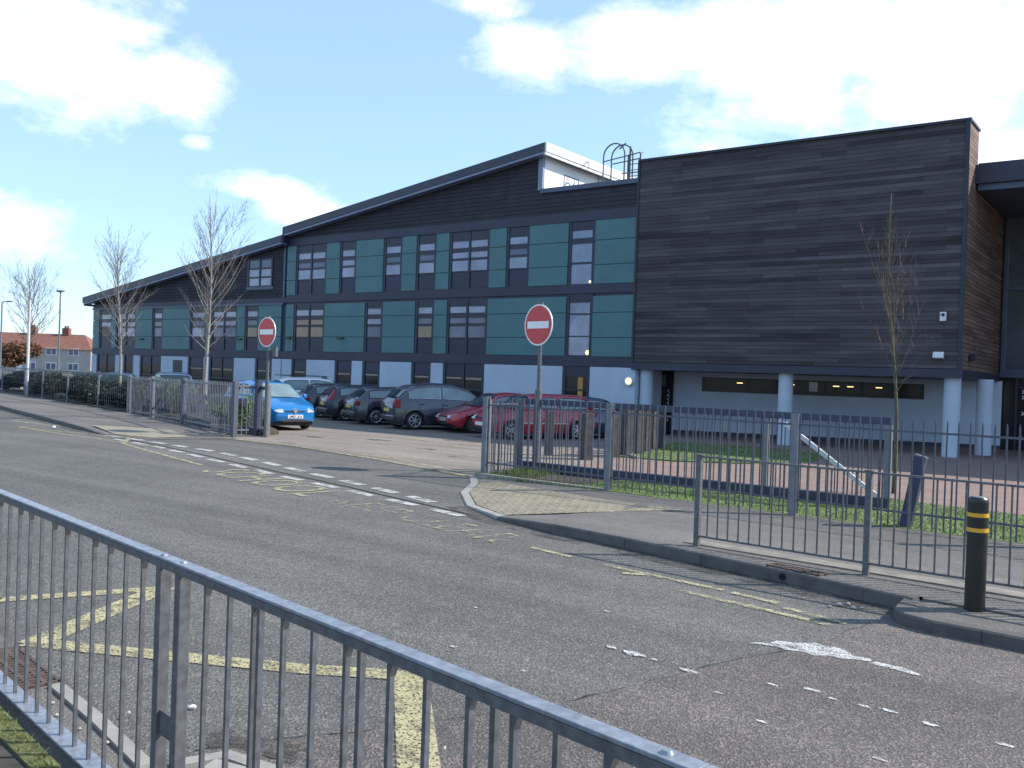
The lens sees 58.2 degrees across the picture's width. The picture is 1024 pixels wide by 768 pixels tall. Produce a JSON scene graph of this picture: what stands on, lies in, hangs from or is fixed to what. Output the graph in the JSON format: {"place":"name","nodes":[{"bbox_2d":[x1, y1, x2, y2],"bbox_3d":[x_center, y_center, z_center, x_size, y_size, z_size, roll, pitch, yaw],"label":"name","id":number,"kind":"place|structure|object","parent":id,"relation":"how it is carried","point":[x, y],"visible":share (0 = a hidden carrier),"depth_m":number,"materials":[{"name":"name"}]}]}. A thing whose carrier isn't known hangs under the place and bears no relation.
{"place":"outdoors","nodes":[
{"label":"outdoors","id":0,"kind":"place"},
{"bbox_2d":[0,686,133,767],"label":"pavement","id":1,"kind":"structure","parent":0,"point":[60,756],"depth_m":4.90,"materials":[{"name":"concrete"}]},
{"bbox_2d":[0,740,27,767],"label":"path behind railing","id":2,"kind":"structure","parent":1,"relation":"on","point":[9,758],"depth_m":4.51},
{"bbox_2d":[0,706,61,767],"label":"verge","id":3,"kind":"structure","parent":1,"relation":"on","point":[19,744],"depth_m":4.64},
{"bbox_2d":[0,391,236,438],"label":"pavement","id":4,"kind":"structure","parent":0,"point":[86,416],"depth_m":31.69,"materials":[{"name":"concrete"}]},
{"bbox_2d":[93,425,188,437],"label":"tactile paving","id":5,"kind":"structure","parent":4,"relation":"on","point":[146,432],"depth_m":26.21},
{"bbox_2d":[126,375,180,422],"bbox_3d":[-12.822,0.518,32.858,0.150,1.570,6.750,2,1,-36],"label":"palisade fence","id":6,"kind":"object","parent":4,"relation":"on","point":[131,390],"visible":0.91,"depth_m":32.87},
{"bbox_2d":[180,378,249,436],"bbox_3d":[-9.323,0.661,28.142,0.510,1.600,5.008,2,1,-40],"label":"palisade fence","id":7,"kind":"object","parent":4,"relation":"on","point":[233,429],"visible":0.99,"depth_m":27.65,"materials":[{"name":"metal"}]},
{"bbox_2d":[0,387,716,475],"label":"car park","id":8,"kind":"structure","parent":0,"point":[338,435],"depth_m":26.26,"materials":[{"name":"asphalt"}]},
{"bbox_2d":[0,389,278,435],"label":"planting bed","id":9,"kind":"object","parent":8,"relation":"on","point":[273,431],"visible":0.37,"depth_m":35.51,"materials":[{"name":"soil"}]},
{"bbox_2d":[0,370,23,390],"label":"hedge bush","id":10,"kind":"object","parent":9,"relation":"on","point":[13,380],"visible":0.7,"depth_m":54.21,"materials":[{"name":"green plant"}]},
{"bbox_2d":[26,300,30,395],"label":"lamp post","id":11,"kind":"object","parent":9,"relation":"on","point":[28,342],"visible":0.92,"depth_m":49.23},
{"bbox_2d":[0,251,62,390],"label":"bare tree","id":12,"kind":"object","parent":9,"relation":"on","point":[28,295],"visible":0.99,"depth_m":51.77,"materials":[{"name":"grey plant"}]},
{"bbox_2d":[21,372,48,394],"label":"hedge bush","id":13,"kind":"object","parent":9,"relation":"on","point":[31,387],"visible":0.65,"depth_m":48.67,"materials":[{"name":"green plant"}]},
{"bbox_2d":[42,372,82,397],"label":"hedge bush","id":14,"kind":"object","parent":9,"relation":"on","point":[61,389],"visible":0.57,"depth_m":45.67,"materials":[{"name":"green plant"}]},
{"bbox_2d":[0,366,127,410],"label":"fence","id":15,"kind":"object","parent":9,"relation":"on","point":[10,390],"visible":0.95,"depth_m":42.54,"materials":[{"name":"grey paint"}]},
{"bbox_2d":[67,375,118,404],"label":"hedge bush","id":16,"kind":"object","parent":9,"relation":"on","point":[89,394],"visible":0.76,"depth_m":41.17,"materials":[{"name":"green plant"}]},
{"bbox_2d":[88,219,156,386],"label":"bare tree","id":17,"kind":"object","parent":9,"relation":"on","point":[117,277],"visible":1,"depth_m":40.58,"materials":[{"name":"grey plant"}]},
{"bbox_2d":[101,378,158,411],"bbox_3d":[-15.383,0.424,37.515,1.667,1.392,4.576,2,1,-38],"label":"hedge bush","id":18,"kind":"object","parent":9,"relation":"on","point":[117,401],"visible":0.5,"depth_m":36.92,"materials":[{"name":"green plant"}]},
{"bbox_2d":[163,380,199,415],"bbox_3d":[-12.372,0.527,34.093,1.232,1.374,2.767,2,1,-38],"label":"shrub","id":19,"kind":"object","parent":9,"relation":"on","point":[178,395],"visible":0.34,"depth_m":33.58,"materials":[{"name":"green plant"}]},
{"bbox_2d":[176,185,254,419],"bbox_3d":[-10.395,-2.695,31.883,2.782,8.185,2.850,2,1,37],"label":"bare tree","id":20,"kind":"object","parent":9,"relation":"on","point":[208,320],"visible":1,"depth_m":31.75,"materials":[{"name":"brown plant"}]},
{"bbox_2d":[223,393,264,428],"bbox_3d":[-8.321,0.823,28.497,1.144,1.151,1.990,2,1,-38],"label":"shrub","id":21,"kind":"object","parent":9,"relation":"on","point":[243,410],"visible":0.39,"depth_m":28.14,"materials":[{"name":"green plant"}]},
{"bbox_2d":[155,372,199,411],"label":"parked car","id":22,"kind":"object","parent":8,"relation":"on","point":[174,375],"visible":0.19,"depth_m":40.06,"materials":[{"name":"silver paint"}]},
{"bbox_2d":[158,380,270,436],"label":"sliding gate","id":23,"kind":"structure","parent":8,"relation":"on","point":[258,387],"depth_m":27.13,"materials":[{"name":"metal"}]},
{"bbox_2d":[258,316,277,436],"bbox_3d":[-7.054,-0.209,26.593,0.860,3.520,0.204,2,1,41],"label":"no entry sign","id":24,"kind":"object","parent":8,"relation":"on","point":[267,331],"visible":1,"depth_m":26.53,"materials":[{"name":"metal"}]},
{"bbox_2d":[224,380,313,428],"bbox_3d":[-8.357,0.668,31.439,2.060,1.580,4.454,2,1,-38],"label":"parked car","id":25,"kind":"object","parent":8,"relation":"on","point":[290,406],"visible":0.52,"depth_m":30.15,"materials":[{"name":"blue paint"}]},
{"bbox_2d":[274,374,334,392],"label":"parked car","id":26,"kind":"object","parent":8,"relation":"on","point":[298,384],"visible":0.16,"depth_m":40.55,"materials":[{"name":"white paint"}]},
{"bbox_2d":[298,383,342,417],"bbox_3d":[-7.316,0.691,39.734,3.800,1.480,1.920,2,0,-27],"label":"parked car","id":27,"kind":"object","parent":8,"relation":"on","point":[313,392],"visible":0.28,"depth_m":38.49,"materials":[{"name":"paint"}]},
{"bbox_2d":[317,384,377,420],"bbox_3d":[-5.868,0.760,37.904,4.020,1.470,1.950,2,0,-27],"label":"parked car","id":28,"kind":"object","parent":8,"relation":"on","point":[330,402],"visible":0.33,"depth_m":36.62,"materials":[{"name":"black paint"}]},
{"bbox_2d":[343,386,396,424],"bbox_3d":[-4.356,0.833,35.942,4.250,1.460,2.020,2,0,-27],"label":"parked car","id":29,"kind":"object","parent":8,"relation":"on","point":[362,404],"visible":0.41,"depth_m":34.62,"materials":[{"name":"paint"}]},
{"bbox_2d":[380,382,477,429],"bbox_3d":[-2.511,0.803,33.898,4.470,1.680,2.060,2,0,-27],"label":"parked car","id":30,"kind":"object","parent":8,"relation":"on","point":[414,406],"visible":0.6,"depth_m":32.75,"materials":[{"name":"grey paint"}]},
{"bbox_2d":[435,392,521,433],"bbox_3d":[-0.596,0.998,32.837,4.154,1.440,1.990,2,0,-27],"label":"parked car","id":31,"kind":"object","parent":8,"relation":"on","point":[457,418],"visible":0.45,"depth_m":31.80,"materials":[{"name":"red paint"}]},
{"bbox_2d":[471,393,596,438],"bbox_3d":[0.750,1.043,30.506,4.100,1.480,1.920,2,0,-27],"label":"parked car","id":32,"kind":"object","parent":8,"relation":"on","point":[477,421],"visible":0.38,"depth_m":29.97,"materials":[{"name":"red paint"}]},
{"bbox_2d":[542,396,619,438],"bbox_3d":[2.649,1.129,31.828,4.100,1.420,1.980,2,0,-27],"label":"parked car","id":33,"kind":"object","parent":8,"relation":"on","point":[602,420],"visible":0.15,"depth_m":31.10,"materials":[{"name":"red paint"}]},
{"bbox_2d":[577,413,594,459],"bbox_3d":[1.837,1.305,22.883,0.291,1.172,0.359,2,0,-23],"label":"timber post","id":34,"kind":"object","parent":8,"relation":"on","point":[589,435],"visible":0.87,"depth_m":22.73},
{"bbox_2d":[1,372,718,441],"bbox_3d":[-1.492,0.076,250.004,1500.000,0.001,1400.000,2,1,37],"label":"ground","id":35,"kind":"structure","parent":0,"point":[5,373],"depth_m":125.54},
{"bbox_2d":[1,340,43,373],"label":"tree","id":36,"kind":"object","parent":35,"relation":"on","point":[14,354],"visible":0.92,"depth_m":127.36,"materials":[{"name":"brown plant"}]},
{"bbox_2d":[1,325,92,371],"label":"terraced house","id":37,"kind":"structure","parent":35,"relation":"on","point":[75,352],"depth_m":161.95,"materials":[{"name":"paint"}]},
{"bbox_2d":[489,473,613,484],"bbox_3d":[0.907,1.874,18.211,2.500,0.080,2.500,2,1,37],"label":"planting bed","id":38,"kind":"object","parent":35,"relation":"on","point":[574,479],"visible":0.21,"depth_m":17.89,"materials":[{"name":"soil"}]},
{"bbox_2d":[489,399,523,470],"bbox_3d":[-0.170,1.078,18.587,0.112,1.550,1.423,2,0,29],"label":"steel fence","id":39,"kind":"object","parent":38,"relation":"on","point":[519,443],"visible":0.61,"depth_m":18.75,"materials":[{"name":"metal"}]},
{"bbox_2d":[525,302,552,467],"bbox_3d":[0.552,0.084,19.148,0.159,3.580,0.860,2,1,-40],"label":"no entry sign","id":40,"kind":"object","parent":38,"relation":"on","point":[538,324],"visible":0.94,"depth_m":19.10,"materials":[{"name":"metal"}]},
{"bbox_2d":[82,117,1023,457],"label":"school building","id":41,"kind":"structure","parent":35,"relation":"on","point":[738,277],"depth_m":34.36,"materials":[{"name":"wood"}]},
{"bbox_2d":[99,310,111,347],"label":"window","id":42,"kind":"structure","parent":41,"relation":"in","point":[104,338],"depth_m":56.40,"materials":[{"name":"grey glass"}]},
{"bbox_2d":[97,354,114,375],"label":"window","id":43,"kind":"structure","parent":41,"relation":"in","point":[105,367],"depth_m":56.32,"materials":[{"name":"black glass"}]},
{"bbox_2d":[116,309,135,348],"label":"window","id":44,"kind":"structure","parent":41,"relation":"in","point":[132,346],"depth_m":54.94,"materials":[{"name":"grey glass"}]},
{"bbox_2d":[140,356,160,381],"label":"window","id":45,"kind":"structure","parent":41,"relation":"in","point":[148,365],"depth_m":53.53,"materials":[{"name":"black glass"}]},
{"bbox_2d":[152,308,163,348],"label":"window","id":46,"kind":"structure","parent":41,"relation":"in","point":[158,319],"depth_m":53.08,"materials":[{"name":"grey glass"}]},
{"bbox_2d":[188,357,203,393],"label":"window","id":47,"kind":"structure","parent":41,"relation":"in","point":[196,374],"depth_m":50.79,"materials":[{"name":"black glass"}]},
{"bbox_2d":[190,307,205,349],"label":"window","id":48,"kind":"structure","parent":41,"relation":"in","point":[194,345],"depth_m":50.80,"materials":[{"name":"grey glass"}]},
{"bbox_2d":[209,357,233,395],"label":"window","id":49,"kind":"structure","parent":41,"relation":"in","point":[221,375],"depth_m":49.44,"materials":[{"name":"black glass"}]},
{"bbox_2d":[211,306,237,349],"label":"window","id":50,"kind":"structure","parent":41,"relation":"in","point":[228,343],"depth_m":49.31,"materials":[{"name":"grey glass"}]},
{"bbox_2d":[244,306,258,350],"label":"window","id":51,"kind":"structure","parent":41,"relation":"in","point":[252,312],"depth_m":47.99,"materials":[{"name":"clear glass"}]},
{"bbox_2d":[247,258,273,286],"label":"window","id":52,"kind":"structure","parent":41,"relation":"in","point":[259,271],"depth_m":47.50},
{"bbox_2d":[255,358,271,379],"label":"window","id":53,"kind":"structure","parent":41,"relation":"in","point":[260,364],"depth_m":47.48,"materials":[{"name":"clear glass"}]},
{"bbox_2d":[293,304,324,351],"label":"window","id":54,"kind":"structure","parent":41,"relation":"in","point":[308,318],"depth_m":45.29,"materials":[{"name":"grey glass"}]},
{"bbox_2d":[295,243,326,294],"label":"window","id":55,"kind":"structure","parent":41,"relation":"in","point":[311,263],"depth_m":45.25,"materials":[{"name":"clear glass"}]},
{"bbox_2d":[335,360,351,383],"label":"window","id":56,"kind":"structure","parent":41,"relation":"in","point":[346,366],"depth_m":43.86,"materials":[{"name":"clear glass"}]},
{"bbox_2d":[339,241,356,293],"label":"window","id":57,"kind":"structure","parent":41,"relation":"in","point":[348,252],"depth_m":43.76,"materials":[{"name":"clear glass"}]},
{"bbox_2d":[362,361,379,386],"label":"window","id":58,"kind":"structure","parent":41,"relation":"in","point":[367,365],"depth_m":42.74,"materials":[{"name":"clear glass"}]},
{"bbox_2d":[364,302,382,352],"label":"window","id":59,"kind":"structure","parent":41,"relation":"in","point":[373,310],"depth_m":42.69,"materials":[{"name":"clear glass"}]},
{"bbox_2d":[383,237,402,291],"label":"window","id":60,"kind":"structure","parent":41,"relation":"in","point":[392,270],"depth_m":42.01,"materials":[{"name":"clear glass"}]},
{"bbox_2d":[411,362,430,383],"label":"window","id":61,"kind":"structure","parent":41,"relation":"in","point":[417,369],"depth_m":40.91,"materials":[{"name":"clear glass"}]},
{"bbox_2d":[414,301,433,353],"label":"window","id":62,"kind":"structure","parent":41,"relation":"in","point":[424,320],"depth_m":40.80,"materials":[{"name":"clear glass"}]},
{"bbox_2d":[416,234,436,290],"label":"window","id":63,"kind":"structure","parent":41,"relation":"in","point":[426,244],"depth_m":40.79,"materials":[{"name":"clear glass"}]},
{"bbox_2d":[443,363,483,395],"bbox_3d":[-2.091,0.152,39.425,2.260,2.050,0.064,2,1,37],"label":"window","id":64,"kind":"structure","parent":41,"relation":"in","point":[466,370],"depth_m":39.33,"materials":[{"name":"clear glass"}]},
{"bbox_2d":[446,299,487,354],"bbox_3d":[-1.928,-2.438,39.351,2.220,2.340,0.064,2,1,37],"label":"window","id":65,"kind":"structure","parent":41,"relation":"in","point":[466,319],"depth_m":39.31,"materials":[{"name":"clear glass"}]},
{"bbox_2d":[449,230,489,288],"bbox_3d":[-1.812,-5.296,39.318,2.200,2.460,0.064,2,1,37],"label":"window","id":66,"kind":"structure","parent":41,"relation":"in","point":[469,250],"depth_m":39.29,"materials":[{"name":"clear glass"}]},
{"bbox_2d":[506,226,529,286],"bbox_3d":[0.259,-5.212,37.782,1.160,2.460,0.064,2,1,37],"label":"window","id":67,"kind":"structure","parent":41,"relation":"in","point":[518,238],"depth_m":37.80,"materials":[{"name":"clear glass"}]},
{"bbox_2d":[562,366,589,396],"bbox_3d":[2.495,0.513,36.021,1.220,2.400,0.064,2,1,37],"label":"window","id":68,"kind":"structure","parent":41,"relation":"in","point":[571,383],"depth_m":36.06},
{"bbox_2d":[565,294,593,355],"bbox_3d":[2.634,-2.298,35.970,1.200,2.430,0.064,2,1,37],"label":"window","id":69,"kind":"structure","parent":41,"relation":"in","point":[579,313],"depth_m":35.99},
{"bbox_2d":[567,220,595,284],"bbox_3d":[2.732,-5.111,35.949,1.200,2.460,0.064,2,1,37],"label":"window","id":70,"kind":"structure","parent":41,"relation":"in","point":[581,257],"depth_m":35.96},
{"bbox_2d":[602,143,642,181],"bbox_3d":[4.610,-8.882,38.578,1.900,2.488,0.304,2,1,37],"label":"roof ladder","id":71,"kind":"object","parent":41,"relation":"on","point":[629,164],"visible":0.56,"depth_m":38.36,"materials":[{"name":"metal"}]},
{"bbox_2d":[702,377,923,399],"bbox_3d":[11.225,0.148,34.713,7.970,0.560,0.100,2,0,16],"label":"strip window","id":72,"kind":"structure","parent":41,"relation":"in","point":[709,384],"depth_m":34.59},
{"bbox_2d":[1000,377,1023,449],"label":"entrance doors","id":73,"kind":"structure","parent":41,"relation":"in","point":[1012,408],"depth_m":32.85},
{"bbox_2d":[0,409,923,757],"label":"road","id":74,"kind":"structure","parent":0,"point":[544,625],"depth_m":8.75,"materials":[{"name":"asphalt"}]},
{"bbox_2d":[0,648,59,689],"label":"drain grate","id":75,"kind":"object","parent":74,"relation":"in","point":[32,672],"visible":0.46,"depth_m":5.80,"materials":[{"name":"metal"}]},
{"bbox_2d":[0,405,108,434],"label":"kerb","id":76,"kind":"structure","parent":74,"relation":"on","point":[48,419],"depth_m":30.10,"materials":[{"name":"concrete"}]},
{"bbox_2d":[52,682,149,767],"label":"kerb","id":77,"kind":"structure","parent":74,"relation":"on","point":[128,743],"depth_m":4.93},
{"bbox_2d":[0,586,421,680],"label":"zigzag marking","id":78,"kind":"object","parent":74,"relation":"on","point":[191,656],"visible":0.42,"depth_m":6.42,"materials":[{"name":"yellow paint"}]},
{"bbox_2d":[185,750,275,767],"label":"kerb","id":79,"kind":"structure","parent":74,"relation":"on","point":[233,757],"depth_m":4.62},
{"bbox_2d":[106,435,434,501],"bbox_3d":[-5.934,1.632,20.009,0.793,0.002,14.759,2,1,-42],"label":"give way marking","id":80,"kind":"object","parent":74,"relation":"on","point":[386,490],"visible":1,"depth_m":17.54,"materials":[{"name":"white paint"}]},
{"bbox_2d":[202,469,339,495],"bbox_3d":[-4.289,1.716,16.273,0.910,0.001,4.069,2,1,-41],"label":"school lettering","id":81,"kind":"object","parent":74,"relation":"on","point":[299,494],"visible":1,"depth_m":16.23,"materials":[{"name":"yellow paint"}]},
{"bbox_2d":[116,439,465,515],"bbox_3d":[-5.520,1.657,18.643,0.310,0.002,14.789,2,1,-41],"label":"give way marking","id":82,"kind":"object","parent":74,"relation":"on","point":[358,492],"visible":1,"depth_m":16.06,"materials":[{"name":"white paint"}]},
{"bbox_2d":[394,674,440,767],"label":"zigzag marking","id":83,"kind":"object","parent":74,"relation":"on","point":[433,739],"visible":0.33,"depth_m":5.24,"materials":[{"name":"yellow paint"}]},
{"bbox_2d":[460,476,505,519],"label":"kerb","id":84,"kind":"structure","parent":74,"relation":"on","point":[467,498],"depth_m":14.43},
{"bbox_2d":[475,472,602,489],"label":"kerb","id":85,"kind":"structure","parent":74,"relation":"on","point":[488,476],"depth_m":17.28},
{"bbox_2d":[448,506,893,614],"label":"gutter dirt","id":86,"kind":"structure","parent":74,"relation":"on","point":[781,587],"depth_m":9.82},
{"bbox_2d":[529,547,845,624],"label":"yellow line fragments","id":87,"kind":"object","parent":74,"relation":"on","point":[708,596],"visible":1,"depth_m":8.61,"materials":[{"name":"paint"}]},
{"bbox_2d":[497,516,919,607],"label":"kerb","id":88,"kind":"structure","parent":74,"relation":"on","point":[865,593],"depth_m":9.91,"materials":[{"name":"concrete"}]},
{"bbox_2d":[450,607,1014,761],"bbox_3d":[1.226,1.985,6.526,4.195,0.001,1.833,2,1,37],"label":"line marking","id":89,"kind":"object","parent":74,"relation":"on","point":[762,721],"visible":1,"depth_m":6.05,"materials":[{"name":"white paint"}]},
{"bbox_2d":[893,598,1023,651],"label":"kerb","id":90,"kind":"structure","parent":74,"relation":"on","point":[905,614],"depth_m":7.50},
{"bbox_2d":[0,0,1023,338],"label":"sky","id":91,"kind":"structure","parent":0,"point":[124,113],"materials":[{"name":"blue"}]},
{"bbox_2d":[166,617,1023,767],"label":"road surface","id":92,"kind":"object","parent":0,"point":[967,696],"visible":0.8,"depth_m":5.57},
{"bbox_2d":[205,729,306,762],"bbox_3d":[-1.397,1.906,4.932,0.743,0.001,0.364,2,0,18],"label":"dirt patch","id":93,"kind":"object","parent":92,"relation":"on","point":[271,755],"visible":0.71,"depth_m":4.85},
{"bbox_2d":[0,489,718,767],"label":"guard railing","id":94,"kind":"object","parent":92,"relation":"on","point":[613,745],"visible":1,"depth_m":3.48,"materials":[{"name":"metal"}]},
{"bbox_2d":[753,641,870,660],"bbox_3d":[2.292,2.018,7.008,0.870,0.001,0.390,2,1,37],"label":"line marking","id":95,"kind":"object","parent":92,"relation":"on","point":[811,650],"visible":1,"depth_m":6.99,"materials":[{"name":"white paint"}]},
{"bbox_2d":[620,443,822,463],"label":"lawn","id":96,"kind":"structure","parent":0,"point":[704,461],"depth_m":25.53,"materials":[{"name":"green plant"}]},
{"bbox_2d":[0,442,1023,767],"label":"grass","id":97,"kind":"structure","parent":96,"relation":"on","point":[522,472],"depth_m":15.13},
{"bbox_2d":[619,410,633,454],"bbox_3d":[3.005,1.302,24.319,0.275,1.238,0.339,2,1,-33],"label":"timber post","id":98,"kind":"object","parent":96,"relation":"on","point":[622,434],"visible":0.49,"depth_m":24.21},
{"bbox_2d":[633,410,645,453],"bbox_3d":[3.404,1.323,25.081,0.290,1.212,0.356,2,1,-38],"label":"timber post","id":99,"kind":"object","parent":96,"relation":"on","point":[639,433],"visible":0.31,"depth_m":24.92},
{"bbox_2d":[469,478,1023,612],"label":"pavement","id":100,"kind":"structure","parent":0,"point":[674,527],"depth_m":11.51,"materials":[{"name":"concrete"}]},
{"bbox_2d":[470,482,680,514],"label":"tactile paving","id":101,"kind":"structure","parent":100,"relation":"on","point":[505,498],"depth_m":14.42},
{"bbox_2d":[766,563,827,575],"bbox_3d":[2.912,1.902,9.408,0.180,0.027,0.600,2,1,-41],"label":"drain grate","id":102,"kind":"object","parent":100,"relation":"on","point":[798,569],"visible":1,"depth_m":9.39,"materials":[{"name":"metal"}]},
{"bbox_2d":[683,540,1023,598],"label":"kerb","id":103,"kind":"structure","parent":100,"relation":"on","point":[941,582],"depth_m":9.56,"materials":[{"name":"concrete"}]},
{"bbox_2d":[693,454,1023,588],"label":"guard railing","id":104,"kind":"object","parent":100,"relation":"on","point":[865,562],"visible":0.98,"depth_m":9.40,"materials":[{"name":"metal"}]},
{"bbox_2d":[922,596,1023,617],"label":"kerb","id":105,"kind":"structure","parent":100,"relation":"on","point":[987,609],"depth_m":8.07,"materials":[{"name":"concrete"}]},
{"bbox_2d":[574,434,1023,514],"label":"paved forecourt","id":106,"kind":"structure","parent":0,"point":[999,474],"depth_m":22.24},
{"bbox_2d":[581,480,1023,543],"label":"grass verge","id":107,"kind":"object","parent":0,"point":[813,508],"depth_m":14.50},
{"bbox_2d":[512,398,892,508],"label":"sliding gate","id":108,"kind":"structure","parent":107,"relation":"on","point":[805,416],"depth_m":16.41,"materials":[{"name":"metal"}]},
{"bbox_2d":[481,396,1023,541],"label":"steel fence","id":109,"kind":"object","parent":107,"relation":"on","point":[795,424],"visible":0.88,"depth_m":14.27,"materials":[{"name":"metal"}]},
{"bbox_2d":[853,193,933,493],"bbox_3d":[7.303,-0.784,17.736,1.522,5.809,1.472,2,1,37],"label":"bare tree","id":110,"kind":"object","parent":107,"relation":"on","point":[895,373],"visible":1,"depth_m":17.68,"materials":[{"name":"brown plant"}]},
{"bbox_2d":[899,454,928,526],"bbox_3d":[5.648,1.506,12.936,0.318,1.059,0.206,2,1,37],"label":"bollard","id":111,"kind":"object","parent":107,"relation":"on","point":[917,471],"visible":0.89,"depth_m":12.87,"materials":[{"name":"paint"}]},
{"bbox_2d":[913,600,1023,633],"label":"pavement","id":112,"kind":"structure","parent":0,"point":[989,619],"depth_m":7.78,"materials":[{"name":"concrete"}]},
{"bbox_2d":[964,496,988,612],"bbox_3d":[4.037,1.484,7.997,0.220,1.014,0.220,2,1,37],"label":"bollard","id":113,"kind":"object","parent":112,"relation":"on","point":[977,529],"visible":0.99,"depth_m":7.93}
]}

